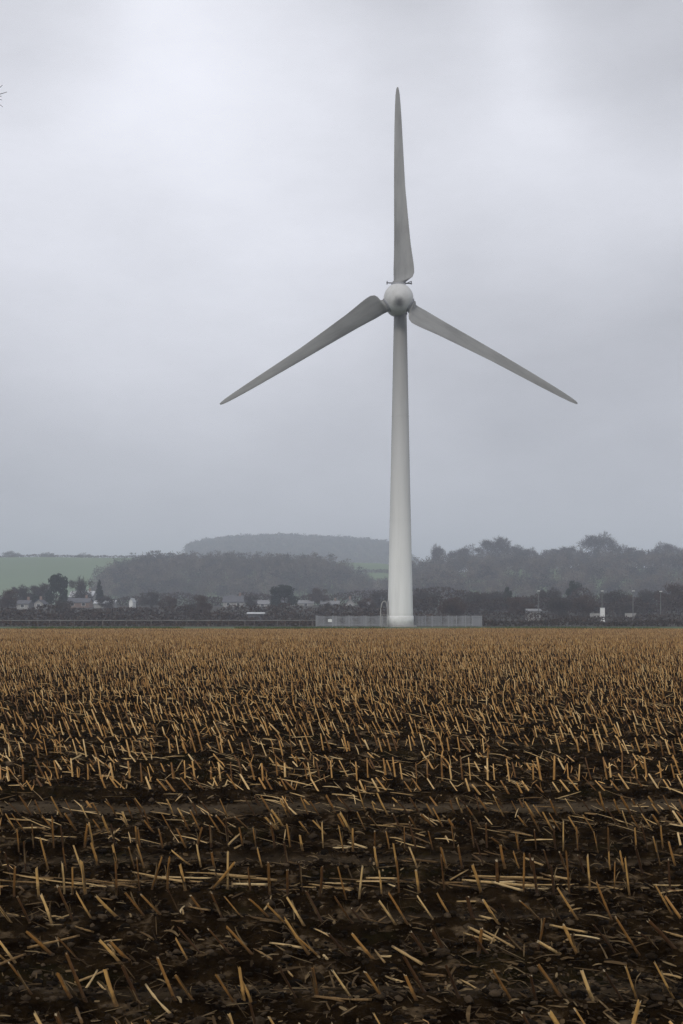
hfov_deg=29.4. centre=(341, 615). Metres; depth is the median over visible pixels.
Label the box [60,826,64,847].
maize stub
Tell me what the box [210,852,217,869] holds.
maize stub
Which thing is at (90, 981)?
straw
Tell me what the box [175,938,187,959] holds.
maize stub
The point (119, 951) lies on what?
maize stub
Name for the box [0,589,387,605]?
hedge
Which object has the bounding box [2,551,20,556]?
bare tree
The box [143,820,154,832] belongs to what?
maize stub
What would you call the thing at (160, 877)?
straw
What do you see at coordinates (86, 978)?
straw
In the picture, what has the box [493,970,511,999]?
maize stub
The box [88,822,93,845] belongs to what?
maize stub
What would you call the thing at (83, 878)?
maize stub
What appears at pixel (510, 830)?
straw
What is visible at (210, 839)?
maize stub
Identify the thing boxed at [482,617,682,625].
hedge
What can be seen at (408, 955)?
straw
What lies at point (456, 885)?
straw
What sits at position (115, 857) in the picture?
maize stub
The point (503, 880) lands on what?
straw
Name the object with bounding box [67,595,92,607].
house
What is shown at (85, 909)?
maize stub
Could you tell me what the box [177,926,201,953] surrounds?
maize stub
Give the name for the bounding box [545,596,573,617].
bare tree
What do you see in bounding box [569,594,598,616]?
russet tree
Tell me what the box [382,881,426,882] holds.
straw
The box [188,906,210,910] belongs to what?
straw
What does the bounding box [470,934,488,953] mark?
maize stub
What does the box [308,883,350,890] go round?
straw
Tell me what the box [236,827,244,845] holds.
maize stub
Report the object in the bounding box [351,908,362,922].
maize stub
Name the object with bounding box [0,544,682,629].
ground
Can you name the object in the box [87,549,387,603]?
woodland
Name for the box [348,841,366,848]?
straw
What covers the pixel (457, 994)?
maize stub
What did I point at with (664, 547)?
bare tree
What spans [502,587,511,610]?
evergreen tree
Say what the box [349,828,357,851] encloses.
maize stub
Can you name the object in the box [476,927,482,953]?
maize stub
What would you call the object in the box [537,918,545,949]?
maize stub
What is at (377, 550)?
woodland
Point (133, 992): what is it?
maize stub
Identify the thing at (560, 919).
maize stub
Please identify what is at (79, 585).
bare tree
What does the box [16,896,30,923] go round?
maize stub
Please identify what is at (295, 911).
maize stub
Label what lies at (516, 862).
maize stub
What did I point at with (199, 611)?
hedge
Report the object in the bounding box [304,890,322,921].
maize stub
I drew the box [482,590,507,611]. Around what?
bare tree
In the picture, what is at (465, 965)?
straw
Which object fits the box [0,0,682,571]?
sky
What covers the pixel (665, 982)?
maize stub
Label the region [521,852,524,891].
maize stub
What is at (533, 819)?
maize stub
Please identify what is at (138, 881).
maize stub
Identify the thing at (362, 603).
russet tree
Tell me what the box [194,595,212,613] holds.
russet tree
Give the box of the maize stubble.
[0,627,682,1023]
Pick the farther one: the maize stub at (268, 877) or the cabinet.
the cabinet
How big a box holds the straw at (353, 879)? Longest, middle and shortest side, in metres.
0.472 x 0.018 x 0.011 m
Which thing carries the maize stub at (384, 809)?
on the field
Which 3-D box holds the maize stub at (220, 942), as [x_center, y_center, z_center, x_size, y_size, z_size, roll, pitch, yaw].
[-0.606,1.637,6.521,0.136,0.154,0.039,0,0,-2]
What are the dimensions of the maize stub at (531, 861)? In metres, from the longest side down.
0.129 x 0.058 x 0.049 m
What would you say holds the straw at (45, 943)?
on the field
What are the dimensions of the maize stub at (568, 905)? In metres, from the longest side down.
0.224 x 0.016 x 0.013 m
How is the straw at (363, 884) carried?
on the field
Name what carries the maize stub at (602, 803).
on the field
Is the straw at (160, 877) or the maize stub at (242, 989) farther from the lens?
the straw at (160, 877)
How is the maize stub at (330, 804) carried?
on the field
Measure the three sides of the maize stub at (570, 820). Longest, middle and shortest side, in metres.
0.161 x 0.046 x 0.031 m
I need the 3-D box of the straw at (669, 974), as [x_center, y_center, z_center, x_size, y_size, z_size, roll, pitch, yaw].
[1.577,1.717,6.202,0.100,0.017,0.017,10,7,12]
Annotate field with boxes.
[0,629,682,1023]
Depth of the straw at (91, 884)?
8.27 m
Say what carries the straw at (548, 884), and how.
on the field
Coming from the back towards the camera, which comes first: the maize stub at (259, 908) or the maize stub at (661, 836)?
the maize stub at (661, 836)
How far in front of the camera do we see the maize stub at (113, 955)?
6.48 m
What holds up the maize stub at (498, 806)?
on the field
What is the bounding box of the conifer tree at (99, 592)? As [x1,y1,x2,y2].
[95,579,103,599]
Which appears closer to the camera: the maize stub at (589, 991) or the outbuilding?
the maize stub at (589, 991)
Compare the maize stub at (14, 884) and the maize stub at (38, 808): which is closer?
the maize stub at (14, 884)
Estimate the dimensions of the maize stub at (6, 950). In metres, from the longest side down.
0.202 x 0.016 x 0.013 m
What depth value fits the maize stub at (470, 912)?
7.25 m
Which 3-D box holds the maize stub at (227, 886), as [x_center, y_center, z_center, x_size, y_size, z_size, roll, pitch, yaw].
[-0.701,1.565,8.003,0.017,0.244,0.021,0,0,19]
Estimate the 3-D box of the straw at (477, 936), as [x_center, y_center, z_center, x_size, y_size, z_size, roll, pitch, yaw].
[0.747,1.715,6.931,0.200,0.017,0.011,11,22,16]
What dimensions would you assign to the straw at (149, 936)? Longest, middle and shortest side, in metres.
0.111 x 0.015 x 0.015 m
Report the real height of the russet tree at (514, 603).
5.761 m
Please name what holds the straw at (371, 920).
on the field
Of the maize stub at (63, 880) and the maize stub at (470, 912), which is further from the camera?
the maize stub at (63, 880)
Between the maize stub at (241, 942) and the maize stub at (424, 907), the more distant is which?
the maize stub at (424, 907)
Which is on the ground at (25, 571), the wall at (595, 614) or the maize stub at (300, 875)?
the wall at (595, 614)
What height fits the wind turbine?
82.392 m
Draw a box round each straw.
[0,879,44,883]
[0,953,25,964]
[3,872,52,878]
[9,818,30,820]
[19,875,80,884]
[27,934,79,948]
[40,876,103,883]
[54,886,89,888]
[74,925,93,932]
[74,968,108,982]
[75,878,136,887]
[75,882,105,886]
[75,1006,82,1023]
[85,969,97,987]
[112,880,161,881]
[132,871,181,882]
[140,931,153,939]
[145,875,202,882]
[145,984,170,1013]
[162,876,210,878]
[186,872,255,876]
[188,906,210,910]
[208,872,276,881]
[228,833,239,844]
[233,883,267,885]
[236,880,264,881]
[245,915,281,923]
[253,948,271,959]
[269,942,302,948]
[303,886,353,889]
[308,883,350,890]
[312,996,344,1002]
[314,995,371,1000]
[329,878,393,882]
[332,793,357,796]
[343,882,378,887]
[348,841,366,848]
[357,880,422,883]
[359,916,381,922]
[366,877,396,879]
[374,949,384,962]
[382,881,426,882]
[391,824,421,830]
[391,945,422,964]
[405,858,438,863]
[420,973,445,976]
[439,882,471,887]
[446,963,479,967]
[450,869,468,880]
[459,979,475,988]
[462,879,537,886]
[463,932,499,941]
[467,926,495,941]
[469,876,531,883]
[472,875,542,878]
[483,930,514,947]
[491,881,522,891]
[496,830,523,832]
[501,878,526,879]
[510,832,532,836]
[531,884,571,885]
[549,875,570,879]
[549,924,587,933]
[570,934,598,938]
[584,886,612,888]
[653,884,679,885]
[662,930,682,937]
[663,973,682,978]
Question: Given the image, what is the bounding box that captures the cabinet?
[600,608,604,621]
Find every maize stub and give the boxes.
[0,905,12,922]
[0,941,16,962]
[4,852,9,870]
[8,961,32,994]
[9,866,18,896]
[12,814,25,832]
[16,829,21,851]
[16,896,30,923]
[19,796,32,815]
[23,841,26,871]
[26,931,52,954]
[31,824,33,847]
[34,800,42,817]
[34,1009,48,1023]
[35,866,39,896]
[39,837,48,868]
[40,893,53,925]
[48,816,54,847]
[51,796,62,816]
[54,1011,65,1023]
[56,883,72,920]
[56,972,72,999]
[57,936,79,959]
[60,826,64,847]
[61,861,65,893]
[62,848,66,870]
[64,813,76,830]
[65,952,87,1002]
[66,867,74,894]
[73,845,80,869]
[76,891,91,917]
[80,823,89,847]
[80,860,86,894]
[87,843,100,865]
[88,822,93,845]
[92,803,100,817]
[95,895,119,918]
[97,969,118,1006]
[99,938,120,963]
[101,814,110,834]
[106,799,116,817]
[109,824,116,844]
[109,863,117,895]
[109,941,130,961]
[112,844,124,868]
[121,811,128,826]
[121,965,142,1005]
[125,892,144,915]
[128,847,134,868]
[132,857,143,890]
[133,799,143,816]
[135,826,137,845]
[135,844,144,867]
[138,830,140,846]
[140,894,160,914]
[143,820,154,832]
[151,856,162,889]
[156,957,176,1000]
[158,829,163,847]
[164,856,170,888]
[167,889,180,913]
[171,850,189,864]
[174,974,193,999]
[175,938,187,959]
[176,828,186,847]
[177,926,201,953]
[178,864,189,890]
[181,816,189,830]
[189,809,199,830]
[189,895,203,912]
[195,844,201,866]
[196,827,205,845]
[207,928,230,954]
[208,814,220,832]
[209,825,212,847]
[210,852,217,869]
[210,892,222,917]
[211,861,235,889]
[215,815,232,834]
[215,974,234,1002]
[220,799,227,817]
[224,897,241,916]
[225,816,228,845]
[226,851,228,889]
[226,926,253,953]
[227,1013,233,1023]
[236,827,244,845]
[238,967,245,1000]
[243,982,252,1001]
[244,796,255,815]
[247,867,250,890]
[249,898,269,916]
[249,1002,256,1023]
[252,827,255,846]
[257,847,262,866]
[260,795,273,815]
[264,817,276,829]
[266,861,271,894]
[266,904,285,923]
[269,822,275,848]
[271,809,284,827]
[277,965,296,998]
[280,799,289,816]
[283,799,291,815]
[283,842,290,865]
[284,916,310,954]
[286,824,292,846]
[286,869,288,897]
[286,897,304,925]
[298,821,309,833]
[298,835,303,850]
[298,861,303,890]
[298,938,319,955]
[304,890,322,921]
[310,967,324,995]
[312,819,325,833]
[317,866,324,896]
[321,821,323,847]
[326,795,335,812]
[326,932,350,956]
[331,970,352,997]
[334,896,353,923]
[335,794,351,811]
[335,814,347,830]
[336,826,343,850]
[337,867,346,899]
[340,811,351,832]
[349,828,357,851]
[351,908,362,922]
[351,933,375,959]
[356,866,366,898]
[357,787,365,811]
[363,970,380,993]
[372,846,379,868]
[376,793,388,815]
[378,870,382,895]
[378,900,396,924]
[388,892,408,924]
[392,813,401,829]
[392,843,396,863]
[394,860,400,892]
[402,955,426,992]
[403,974,417,1000]
[408,821,416,847]
[408,847,417,867]
[409,797,419,811]
[409,931,427,956]
[415,869,420,892]
[416,895,433,919]
[420,813,434,826]
[430,928,444,947]
[432,808,443,826]
[436,892,448,912]
[440,847,447,868]
[440,854,445,889]
[444,965,460,998]
[445,819,457,828]
[456,797,463,812]
[457,844,462,868]
[465,896,478,918]
[466,805,481,828]
[470,820,474,847]
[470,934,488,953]
[472,864,481,892]
[474,838,483,864]
[475,794,480,813]
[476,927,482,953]
[478,797,488,811]
[482,899,502,924]
[485,822,487,847]
[491,837,506,849]
[493,795,503,816]
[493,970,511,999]
[494,845,506,868]
[495,859,500,887]
[503,932,522,950]
[511,850,519,867]
[515,833,521,849]
[517,815,529,826]
[519,900,540,919]
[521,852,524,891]
[521,1010,529,1023]
[523,975,539,1000]
[524,801,535,817]
[528,808,539,830]
[528,853,536,870]
[531,857,538,892]
[535,940,560,954]
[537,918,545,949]
[537,964,561,996]
[540,850,549,868]
[542,811,552,830]
[544,897,561,920]
[548,1010,560,1023]
[549,799,559,815]
[550,865,560,894]
[551,826,556,849]
[557,888,578,919]
[559,851,570,870]
[562,821,566,850]
[562,924,580,954]
[564,851,574,893]
[567,816,578,833]
[573,1007,585,1023]
[575,827,579,850]
[575,970,595,1001]
[577,854,584,872]
[582,815,593,831]
[586,854,591,890]
[592,924,615,952]
[594,880,612,919]
[599,792,605,811]
[603,969,624,1002]
[605,852,612,869]
[606,807,618,825]
[607,827,611,851]
[612,799,621,813]
[612,861,619,888]
[615,916,640,955]
[616,851,624,871]
[619,796,631,813]
[623,857,630,895]
[625,966,640,998]
[631,815,640,829]
[631,999,640,1023]
[632,828,636,848]
[635,848,643,873]
[636,931,655,944]
[640,822,647,849]
[647,918,677,948]
[651,814,660,826]
[652,836,660,864]
[654,961,674,998]
[655,885,672,914]
[660,825,663,847]
[667,858,671,894]
[668,841,675,865]
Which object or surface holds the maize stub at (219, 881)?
on the field
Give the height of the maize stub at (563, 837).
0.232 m
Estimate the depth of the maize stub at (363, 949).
6.49 m
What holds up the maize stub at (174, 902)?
on the field
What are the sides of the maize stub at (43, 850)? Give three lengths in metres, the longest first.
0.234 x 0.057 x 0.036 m
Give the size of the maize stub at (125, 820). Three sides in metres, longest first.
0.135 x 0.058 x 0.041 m
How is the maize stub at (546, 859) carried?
on the field
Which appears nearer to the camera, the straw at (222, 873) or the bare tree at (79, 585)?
the straw at (222, 873)
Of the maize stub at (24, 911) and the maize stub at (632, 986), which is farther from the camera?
the maize stub at (24, 911)
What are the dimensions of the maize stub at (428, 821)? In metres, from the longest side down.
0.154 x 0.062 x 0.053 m
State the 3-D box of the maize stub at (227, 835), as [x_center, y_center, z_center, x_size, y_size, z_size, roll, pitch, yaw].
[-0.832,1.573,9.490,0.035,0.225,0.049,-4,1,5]
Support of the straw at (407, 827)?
on the field
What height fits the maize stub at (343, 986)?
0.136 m
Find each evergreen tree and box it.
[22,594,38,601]
[45,573,68,604]
[269,584,299,607]
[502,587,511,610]
[565,580,582,607]
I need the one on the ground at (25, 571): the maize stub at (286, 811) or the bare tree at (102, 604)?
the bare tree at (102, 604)
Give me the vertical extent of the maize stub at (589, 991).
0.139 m
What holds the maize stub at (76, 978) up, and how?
on the field
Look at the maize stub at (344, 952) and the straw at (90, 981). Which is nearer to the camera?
the straw at (90, 981)
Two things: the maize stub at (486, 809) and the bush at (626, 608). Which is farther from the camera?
the bush at (626, 608)
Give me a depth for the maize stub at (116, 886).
8.01 m
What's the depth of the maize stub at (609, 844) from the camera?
9.48 m
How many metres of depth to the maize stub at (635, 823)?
10.26 m
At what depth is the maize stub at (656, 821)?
10.26 m
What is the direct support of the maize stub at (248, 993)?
on the field
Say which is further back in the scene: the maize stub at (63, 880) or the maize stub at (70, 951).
the maize stub at (63, 880)
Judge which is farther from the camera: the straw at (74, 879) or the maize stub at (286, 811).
the maize stub at (286, 811)
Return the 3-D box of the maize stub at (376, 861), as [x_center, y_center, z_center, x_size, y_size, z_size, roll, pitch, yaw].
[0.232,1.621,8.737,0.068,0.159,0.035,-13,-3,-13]
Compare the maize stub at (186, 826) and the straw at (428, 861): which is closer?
the straw at (428, 861)
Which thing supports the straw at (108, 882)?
on the field
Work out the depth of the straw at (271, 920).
7.19 m
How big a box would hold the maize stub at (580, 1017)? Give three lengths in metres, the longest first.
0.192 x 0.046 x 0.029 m
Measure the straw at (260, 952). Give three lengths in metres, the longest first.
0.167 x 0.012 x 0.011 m
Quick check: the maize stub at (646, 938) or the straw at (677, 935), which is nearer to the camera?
the maize stub at (646, 938)
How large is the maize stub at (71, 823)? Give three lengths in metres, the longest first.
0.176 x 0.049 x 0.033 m
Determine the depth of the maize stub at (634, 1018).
5.03 m
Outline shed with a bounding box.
[247,612,264,619]
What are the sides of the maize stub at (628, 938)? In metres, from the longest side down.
0.237 x 0.032 x 0.030 m
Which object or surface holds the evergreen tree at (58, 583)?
on the ground at (25, 571)
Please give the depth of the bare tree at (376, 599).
399.14 m
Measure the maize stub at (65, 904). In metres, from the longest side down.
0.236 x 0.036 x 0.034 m
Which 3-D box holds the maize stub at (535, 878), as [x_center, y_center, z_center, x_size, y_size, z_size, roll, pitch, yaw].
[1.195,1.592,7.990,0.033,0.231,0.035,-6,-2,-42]
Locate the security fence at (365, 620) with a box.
[316,615,481,626]
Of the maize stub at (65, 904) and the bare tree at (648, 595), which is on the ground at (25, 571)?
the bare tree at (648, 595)
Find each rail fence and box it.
[0,620,315,625]
[492,622,677,625]
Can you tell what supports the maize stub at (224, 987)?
on the field
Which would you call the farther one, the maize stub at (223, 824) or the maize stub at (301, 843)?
the maize stub at (223, 824)
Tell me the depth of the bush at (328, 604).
359.39 m
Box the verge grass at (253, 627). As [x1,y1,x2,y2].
[3,625,670,629]
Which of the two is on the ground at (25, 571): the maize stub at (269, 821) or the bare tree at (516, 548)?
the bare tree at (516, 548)
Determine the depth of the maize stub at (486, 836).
9.49 m
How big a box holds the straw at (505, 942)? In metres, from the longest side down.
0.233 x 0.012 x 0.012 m
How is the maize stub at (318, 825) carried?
on the field
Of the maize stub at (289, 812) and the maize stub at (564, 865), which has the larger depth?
the maize stub at (289, 812)
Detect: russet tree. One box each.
[0,588,18,609]
[156,596,178,612]
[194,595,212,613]
[307,588,330,604]
[356,598,376,610]
[436,597,468,616]
[505,596,535,615]
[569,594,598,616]
[653,582,682,614]
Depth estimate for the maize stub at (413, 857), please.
8.73 m
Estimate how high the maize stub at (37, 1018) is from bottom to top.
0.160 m
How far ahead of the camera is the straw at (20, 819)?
10.86 m
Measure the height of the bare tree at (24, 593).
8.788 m
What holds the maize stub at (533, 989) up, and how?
on the field
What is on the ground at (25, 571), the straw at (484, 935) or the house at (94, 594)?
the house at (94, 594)
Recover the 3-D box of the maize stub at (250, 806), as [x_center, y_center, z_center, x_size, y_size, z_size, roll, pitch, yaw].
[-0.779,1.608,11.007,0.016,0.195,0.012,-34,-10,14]
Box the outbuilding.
[93,600,118,607]
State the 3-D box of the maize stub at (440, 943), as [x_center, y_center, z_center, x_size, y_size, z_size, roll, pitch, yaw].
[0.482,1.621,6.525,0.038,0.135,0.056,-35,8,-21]
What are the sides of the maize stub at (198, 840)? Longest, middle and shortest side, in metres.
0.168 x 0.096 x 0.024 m
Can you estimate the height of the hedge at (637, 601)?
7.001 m
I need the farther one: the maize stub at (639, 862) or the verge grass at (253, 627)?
the verge grass at (253, 627)
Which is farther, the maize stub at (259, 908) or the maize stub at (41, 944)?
the maize stub at (259, 908)
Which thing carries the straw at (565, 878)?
on the field
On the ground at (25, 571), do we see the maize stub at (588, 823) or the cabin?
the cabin
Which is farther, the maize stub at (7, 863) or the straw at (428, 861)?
the straw at (428, 861)
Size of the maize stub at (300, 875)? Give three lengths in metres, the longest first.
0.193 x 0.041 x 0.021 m
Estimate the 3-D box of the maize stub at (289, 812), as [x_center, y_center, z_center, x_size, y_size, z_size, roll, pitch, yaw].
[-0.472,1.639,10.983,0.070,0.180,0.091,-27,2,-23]
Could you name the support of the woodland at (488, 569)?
on the ground at (25, 571)
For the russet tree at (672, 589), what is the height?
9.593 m
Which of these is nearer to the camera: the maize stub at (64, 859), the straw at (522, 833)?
the maize stub at (64, 859)
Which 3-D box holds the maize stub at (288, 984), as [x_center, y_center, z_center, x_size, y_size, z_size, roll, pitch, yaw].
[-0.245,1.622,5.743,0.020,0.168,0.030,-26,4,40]
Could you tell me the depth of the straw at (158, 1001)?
5.67 m
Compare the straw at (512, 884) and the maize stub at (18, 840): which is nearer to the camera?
the straw at (512, 884)
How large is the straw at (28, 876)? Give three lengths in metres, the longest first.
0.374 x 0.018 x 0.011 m
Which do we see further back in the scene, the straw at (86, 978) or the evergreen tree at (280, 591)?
the evergreen tree at (280, 591)
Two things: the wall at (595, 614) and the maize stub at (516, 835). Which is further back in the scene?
the wall at (595, 614)
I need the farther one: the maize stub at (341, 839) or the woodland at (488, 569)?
the woodland at (488, 569)
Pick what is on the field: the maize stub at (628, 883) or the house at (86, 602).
the maize stub at (628, 883)
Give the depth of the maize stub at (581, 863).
8.74 m
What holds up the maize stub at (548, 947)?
on the field
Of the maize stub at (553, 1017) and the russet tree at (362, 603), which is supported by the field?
the maize stub at (553, 1017)
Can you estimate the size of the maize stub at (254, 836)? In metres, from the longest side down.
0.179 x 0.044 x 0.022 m
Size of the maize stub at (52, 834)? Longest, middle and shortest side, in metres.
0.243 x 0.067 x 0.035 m
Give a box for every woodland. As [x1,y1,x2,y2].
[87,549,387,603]
[182,532,419,566]
[412,547,682,601]
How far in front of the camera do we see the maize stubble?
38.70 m
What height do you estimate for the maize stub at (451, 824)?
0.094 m
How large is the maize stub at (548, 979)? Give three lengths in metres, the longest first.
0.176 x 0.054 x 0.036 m
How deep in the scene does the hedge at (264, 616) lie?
269.92 m
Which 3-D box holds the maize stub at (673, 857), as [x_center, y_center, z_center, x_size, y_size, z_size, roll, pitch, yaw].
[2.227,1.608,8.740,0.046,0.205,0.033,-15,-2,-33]
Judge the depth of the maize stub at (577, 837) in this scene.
9.47 m
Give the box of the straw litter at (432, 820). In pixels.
[0,663,682,847]
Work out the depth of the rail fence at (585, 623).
210.53 m
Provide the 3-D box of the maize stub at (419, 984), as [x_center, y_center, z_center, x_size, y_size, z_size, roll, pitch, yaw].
[0.316,1.605,5.817,0.034,0.192,0.037,-26,-6,-37]
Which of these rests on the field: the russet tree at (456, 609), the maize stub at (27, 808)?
the maize stub at (27, 808)
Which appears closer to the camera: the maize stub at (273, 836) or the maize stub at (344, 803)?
the maize stub at (273, 836)
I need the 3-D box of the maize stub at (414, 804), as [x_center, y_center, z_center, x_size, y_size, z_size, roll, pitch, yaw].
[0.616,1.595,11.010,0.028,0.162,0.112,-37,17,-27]
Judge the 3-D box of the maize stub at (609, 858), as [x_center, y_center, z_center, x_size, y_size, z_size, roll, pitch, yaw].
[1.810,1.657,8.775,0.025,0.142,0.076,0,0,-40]
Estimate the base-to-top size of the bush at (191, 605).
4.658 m
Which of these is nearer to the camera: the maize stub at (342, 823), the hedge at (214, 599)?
the maize stub at (342, 823)
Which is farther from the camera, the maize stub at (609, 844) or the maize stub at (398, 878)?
the maize stub at (609, 844)
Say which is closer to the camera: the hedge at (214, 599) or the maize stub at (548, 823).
the maize stub at (548, 823)
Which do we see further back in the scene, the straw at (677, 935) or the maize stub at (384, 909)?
the maize stub at (384, 909)
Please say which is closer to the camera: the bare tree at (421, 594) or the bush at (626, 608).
the bush at (626, 608)
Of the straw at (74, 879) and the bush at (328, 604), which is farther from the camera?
the bush at (328, 604)
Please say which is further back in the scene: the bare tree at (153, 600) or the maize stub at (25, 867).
the bare tree at (153, 600)
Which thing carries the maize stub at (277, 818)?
on the field
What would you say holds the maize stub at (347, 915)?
on the field
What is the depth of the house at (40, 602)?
416.50 m
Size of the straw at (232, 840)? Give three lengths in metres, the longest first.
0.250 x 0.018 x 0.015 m
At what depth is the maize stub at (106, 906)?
7.23 m
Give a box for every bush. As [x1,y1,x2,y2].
[54,600,74,615]
[182,601,197,616]
[319,602,330,611]
[619,602,642,618]
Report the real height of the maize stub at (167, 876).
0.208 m
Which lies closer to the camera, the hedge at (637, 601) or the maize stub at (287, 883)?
the maize stub at (287, 883)
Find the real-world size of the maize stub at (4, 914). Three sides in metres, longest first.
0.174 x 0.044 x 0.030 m
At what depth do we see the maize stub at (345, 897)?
7.97 m
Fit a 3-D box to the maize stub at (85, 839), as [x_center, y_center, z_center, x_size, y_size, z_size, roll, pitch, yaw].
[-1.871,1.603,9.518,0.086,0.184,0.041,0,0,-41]
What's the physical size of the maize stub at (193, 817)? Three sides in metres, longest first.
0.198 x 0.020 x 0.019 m
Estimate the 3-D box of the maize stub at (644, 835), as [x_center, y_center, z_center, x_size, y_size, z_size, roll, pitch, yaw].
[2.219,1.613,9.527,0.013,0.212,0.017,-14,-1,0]
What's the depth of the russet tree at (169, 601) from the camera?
378.92 m
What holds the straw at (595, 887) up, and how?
on the field
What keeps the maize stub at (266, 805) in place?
on the field
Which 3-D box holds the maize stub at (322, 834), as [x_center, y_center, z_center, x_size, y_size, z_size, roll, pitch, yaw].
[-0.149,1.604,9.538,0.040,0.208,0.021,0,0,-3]
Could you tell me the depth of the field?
10.21 m
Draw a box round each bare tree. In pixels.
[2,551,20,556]
[12,584,32,600]
[29,583,50,600]
[68,576,93,597]
[95,595,115,609]
[139,590,161,607]
[244,594,258,606]
[369,588,387,609]
[413,588,442,611]
[430,543,445,562]
[446,549,463,569]
[457,545,485,560]
[479,535,511,556]
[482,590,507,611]
[502,544,526,555]
[524,546,538,560]
[539,587,562,612]
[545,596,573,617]
[549,546,571,567]
[565,545,582,555]
[575,531,624,556]
[597,589,633,613]
[615,544,632,565]
[632,587,656,610]
[650,542,680,554]
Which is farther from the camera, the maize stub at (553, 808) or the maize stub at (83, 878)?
the maize stub at (553, 808)
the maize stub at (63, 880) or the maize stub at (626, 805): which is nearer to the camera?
the maize stub at (63, 880)
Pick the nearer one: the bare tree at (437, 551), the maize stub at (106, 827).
the maize stub at (106, 827)
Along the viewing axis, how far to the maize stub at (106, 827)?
10.18 m
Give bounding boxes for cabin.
[525,609,541,620]
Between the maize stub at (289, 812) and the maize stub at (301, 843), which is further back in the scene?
the maize stub at (289, 812)
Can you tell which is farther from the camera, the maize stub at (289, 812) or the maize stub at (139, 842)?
the maize stub at (289, 812)
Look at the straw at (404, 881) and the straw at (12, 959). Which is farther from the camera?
the straw at (404, 881)
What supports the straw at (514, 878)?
on the field
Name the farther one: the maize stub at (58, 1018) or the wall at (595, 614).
the wall at (595, 614)
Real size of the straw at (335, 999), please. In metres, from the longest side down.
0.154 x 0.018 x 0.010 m
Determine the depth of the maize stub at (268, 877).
8.02 m
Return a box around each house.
[15,597,33,609]
[33,596,48,609]
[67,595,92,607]
[68,588,96,606]
[129,598,135,607]
[222,593,245,606]
[256,600,270,605]
[297,597,314,605]
[320,598,339,604]
[345,596,355,605]
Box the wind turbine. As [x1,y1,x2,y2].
[220,87,576,626]
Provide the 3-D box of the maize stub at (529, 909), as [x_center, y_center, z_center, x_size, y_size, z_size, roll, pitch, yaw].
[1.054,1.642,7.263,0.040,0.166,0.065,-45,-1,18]
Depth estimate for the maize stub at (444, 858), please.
8.73 m
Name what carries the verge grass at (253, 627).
on the ground at (25, 571)
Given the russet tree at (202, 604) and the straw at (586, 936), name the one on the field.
the straw at (586, 936)
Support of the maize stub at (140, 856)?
on the field
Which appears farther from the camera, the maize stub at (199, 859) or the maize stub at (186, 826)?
the maize stub at (186, 826)
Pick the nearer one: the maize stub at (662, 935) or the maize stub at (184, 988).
the maize stub at (184, 988)
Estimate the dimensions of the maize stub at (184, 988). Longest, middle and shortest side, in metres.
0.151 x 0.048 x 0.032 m
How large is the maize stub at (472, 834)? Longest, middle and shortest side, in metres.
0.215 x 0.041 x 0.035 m
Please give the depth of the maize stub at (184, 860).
8.71 m
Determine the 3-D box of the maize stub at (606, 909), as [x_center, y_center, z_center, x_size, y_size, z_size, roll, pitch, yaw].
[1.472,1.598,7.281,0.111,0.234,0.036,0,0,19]
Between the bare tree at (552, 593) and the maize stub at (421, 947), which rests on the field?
the maize stub at (421, 947)
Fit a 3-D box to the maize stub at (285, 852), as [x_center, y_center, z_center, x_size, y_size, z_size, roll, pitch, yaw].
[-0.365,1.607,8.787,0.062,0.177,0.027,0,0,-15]
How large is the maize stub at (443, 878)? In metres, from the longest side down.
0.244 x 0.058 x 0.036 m
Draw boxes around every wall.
[590,613,599,616]
[625,613,635,616]
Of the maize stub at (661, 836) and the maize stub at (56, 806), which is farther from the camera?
the maize stub at (56, 806)
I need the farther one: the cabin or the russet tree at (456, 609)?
the russet tree at (456, 609)
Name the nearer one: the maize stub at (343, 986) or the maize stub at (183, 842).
the maize stub at (343, 986)
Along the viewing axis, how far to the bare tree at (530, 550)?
951.18 m
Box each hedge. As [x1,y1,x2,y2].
[0,554,206,558]
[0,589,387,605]
[0,603,386,619]
[0,609,151,622]
[0,618,315,625]
[150,610,386,622]
[353,569,388,572]
[412,586,679,609]
[413,594,682,616]
[413,610,682,622]
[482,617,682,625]
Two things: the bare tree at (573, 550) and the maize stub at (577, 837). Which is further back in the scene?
the bare tree at (573, 550)
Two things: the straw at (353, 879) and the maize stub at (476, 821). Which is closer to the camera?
the straw at (353, 879)
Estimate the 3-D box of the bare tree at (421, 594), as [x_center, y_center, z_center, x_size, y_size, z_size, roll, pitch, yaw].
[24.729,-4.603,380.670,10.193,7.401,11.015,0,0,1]
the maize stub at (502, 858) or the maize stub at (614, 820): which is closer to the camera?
the maize stub at (502, 858)
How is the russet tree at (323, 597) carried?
on the ground at (25, 571)
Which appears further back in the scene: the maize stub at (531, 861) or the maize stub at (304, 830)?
the maize stub at (304, 830)
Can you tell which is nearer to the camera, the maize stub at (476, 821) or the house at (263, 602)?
the maize stub at (476, 821)
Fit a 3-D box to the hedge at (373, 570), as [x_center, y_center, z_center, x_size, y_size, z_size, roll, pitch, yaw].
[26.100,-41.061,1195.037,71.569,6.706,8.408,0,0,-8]
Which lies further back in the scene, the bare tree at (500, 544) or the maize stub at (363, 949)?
the bare tree at (500, 544)
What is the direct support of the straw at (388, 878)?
on the field
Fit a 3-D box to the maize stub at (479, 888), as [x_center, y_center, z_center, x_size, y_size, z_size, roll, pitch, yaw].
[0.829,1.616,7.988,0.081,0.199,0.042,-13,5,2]

